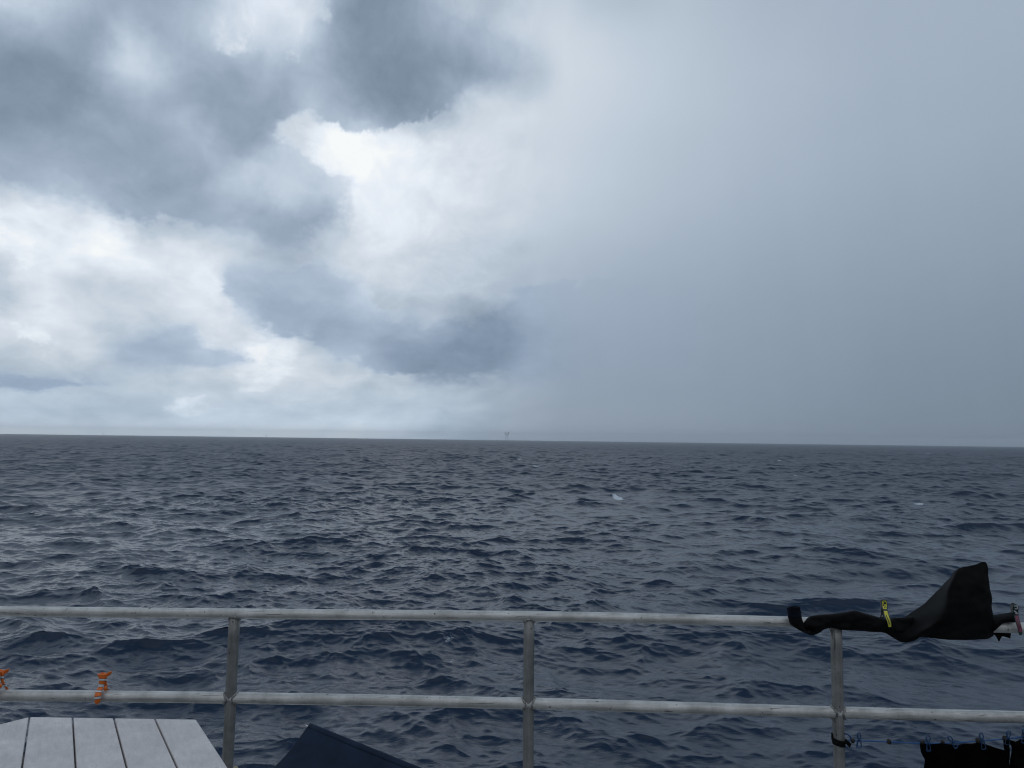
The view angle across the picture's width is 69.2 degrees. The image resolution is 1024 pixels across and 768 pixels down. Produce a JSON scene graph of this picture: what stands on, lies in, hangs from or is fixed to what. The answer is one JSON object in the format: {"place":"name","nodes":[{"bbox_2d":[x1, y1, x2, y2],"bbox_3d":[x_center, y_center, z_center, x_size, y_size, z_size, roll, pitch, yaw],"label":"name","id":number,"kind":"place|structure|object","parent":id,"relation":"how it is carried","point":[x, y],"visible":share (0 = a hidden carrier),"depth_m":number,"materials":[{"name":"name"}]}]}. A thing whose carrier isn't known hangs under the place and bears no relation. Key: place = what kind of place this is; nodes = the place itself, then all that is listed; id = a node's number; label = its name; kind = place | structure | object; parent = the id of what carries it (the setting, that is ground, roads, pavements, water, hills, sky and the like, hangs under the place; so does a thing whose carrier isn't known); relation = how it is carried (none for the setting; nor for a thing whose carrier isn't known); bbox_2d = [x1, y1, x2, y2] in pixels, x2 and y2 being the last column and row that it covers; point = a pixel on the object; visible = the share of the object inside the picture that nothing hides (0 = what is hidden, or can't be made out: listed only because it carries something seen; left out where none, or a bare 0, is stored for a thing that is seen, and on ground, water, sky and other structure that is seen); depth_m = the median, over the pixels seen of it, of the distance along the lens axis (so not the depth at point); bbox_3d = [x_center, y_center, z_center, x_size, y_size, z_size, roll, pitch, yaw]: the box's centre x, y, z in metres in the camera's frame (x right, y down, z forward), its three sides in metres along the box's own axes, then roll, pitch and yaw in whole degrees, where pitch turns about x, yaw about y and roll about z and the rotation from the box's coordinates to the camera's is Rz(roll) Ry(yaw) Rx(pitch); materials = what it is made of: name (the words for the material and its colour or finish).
{"place":"outdoors","nodes":[
{"label":"outdoors","id":0,"kind":"place"},
{"bbox_2d":[0,434,1023,767],"bbox_3d":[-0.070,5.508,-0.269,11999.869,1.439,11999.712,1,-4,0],"label":"water","id":1,"kind":"structure","parent":0,"point":[444,524],"depth_m":29.38,"materials":[{"name":"blue liquid"}]},
{"bbox_2d":[0,0,1023,446],"label":"sky","id":2,"kind":"structure","parent":0,"point":[690,221],"materials":[{"name":"grey"}]},
{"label":"boat hull","id":3,"kind":"structure","parent":0,"visible":0},
{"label":"deck","id":4,"kind":"structure","parent":3,"relation":"on","visible":0},
{"bbox_2d":[0,717,226,767],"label":"plank table","id":5,"kind":"object","parent":4,"relation":"on","point":[131,743],"visible":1,"depth_m":2.03,"materials":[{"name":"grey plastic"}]},
{"bbox_2d":[274,723,420,767],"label":"sling chair","id":6,"kind":"object","parent":4,"relation":"on","point":[315,746],"visible":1,"depth_m":2.37,"materials":[{"name":"blue fabric"}]},
{"bbox_2d":[0,606,1023,767],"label":"railing","id":7,"kind":"object","parent":4,"relation":"on","point":[838,712],"visible":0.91,"depth_m":3.27,"materials":[{"name":"metal"}]},
{"bbox_2d":[0,669,8,689],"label":"clownfish clip","id":8,"kind":"object","parent":7,"relation":"attached to","point":[3,672],"visible":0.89,"depth_m":3.31,"materials":[{"name":"orange plastic"}]},
{"bbox_2d":[94,671,111,704],"bbox_3d":[-1.818,1.351,3.303,0.050,0.132,0.106,1,-4,0],"label":"clownfish clip","id":9,"kind":"object","parent":7,"relation":"attached to","point":[102,676],"visible":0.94,"depth_m":3.28,"materials":[{"name":"orange plastic"}]},
{"bbox_2d":[880,599,891,626],"bbox_3d":[1.613,0.994,3.217,0.033,0.128,0.115,0,-4,10],"label":"towel clip","id":10,"kind":"object","parent":7,"relation":"attached to","point":[884,606],"visible":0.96,"depth_m":3.19,"materials":[{"name":"yellow plastic"}]},
{"bbox_2d":[787,562,1014,641],"bbox_3d":[1.683,0.939,3.212,0.995,0.342,0.199,1,-4,0],"label":"black garment","id":11,"kind":"object","parent":7,"relation":"hanging from","point":[957,605],"visible":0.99,"depth_m":3.17,"materials":[{"name":"fabric"}]},
{"bbox_2d":[831,732,1023,747],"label":"clothesline","id":12,"kind":"object","parent":7,"relation":"attached to","point":[836,742],"visible":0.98,"depth_m":3.15,"materials":[{"name":"fabric"}]},
{"bbox_2d":[856,732,861,747],"bbox_3d":[1.474,1.510,3.152,0.020,0.068,0.035,-3,-6,40],"label":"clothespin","id":13,"kind":"object","parent":12,"relation":"hanging from","point":[858,740],"visible":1,"depth_m":3.15,"materials":[{"name":"plastic"}]},
{"bbox_2d":[925,735,930,751],"bbox_3d":[1.760,1.515,3.136,0.018,0.070,0.036,-3,-5,37],"label":"wire peg","id":14,"kind":"object","parent":12,"relation":"attached to","point":[927,742],"visible":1,"depth_m":3.13,"materials":[{"name":"plastic"}]},
{"bbox_2d":[947,735,957,748],"bbox_3d":[1.857,1.508,3.133,0.053,0.057,0.025,1,-4,0],"label":"wire peg","id":15,"kind":"object","parent":12,"relation":"attached to","point":[952,741],"visible":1,"depth_m":3.12,"materials":[{"name":"plastic"}]},
{"bbox_2d":[920,742,1009,767],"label":"hanging cloth","id":16,"kind":"object","parent":12,"relation":"hanging from","point":[964,755],"visible":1,"depth_m":3.13,"materials":[{"name":"black fabric"}]},
{"bbox_2d":[979,732,985,749],"bbox_3d":[1.980,1.501,3.124,0.024,0.073,0.039,-3,-6,40],"label":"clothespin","id":17,"kind":"object","parent":12,"relation":"attached to","point":[982,739],"visible":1,"depth_m":3.12,"materials":[{"name":"plastic"}]},
{"bbox_2d":[1005,730,1010,744],"bbox_3d":[2.089,1.485,3.123,0.038,0.062,0.022,5,-6,-44],"label":"wire peg","id":18,"kind":"object","parent":12,"relation":"attached to","point":[1007,737],"visible":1,"depth_m":3.12,"materials":[{"name":"plastic"}]},
{"bbox_2d":[1003,739,1023,767],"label":"hanging cloth","id":19,"kind":"object","parent":12,"relation":"hanging from","point":[1016,758],"visible":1,"depth_m":3.11,"materials":[{"name":"black fabric"}]},
{"bbox_2d":[1010,603,1021,634],"bbox_3d":[2.163,1.006,3.193,0.033,0.128,0.105,-1,-5,19],"label":"towel clip","id":20,"kind":"object","parent":7,"relation":"attached to","point":[1014,609],"visible":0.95,"depth_m":3.16,"materials":[{"name":"pink plastic"}]}
]}

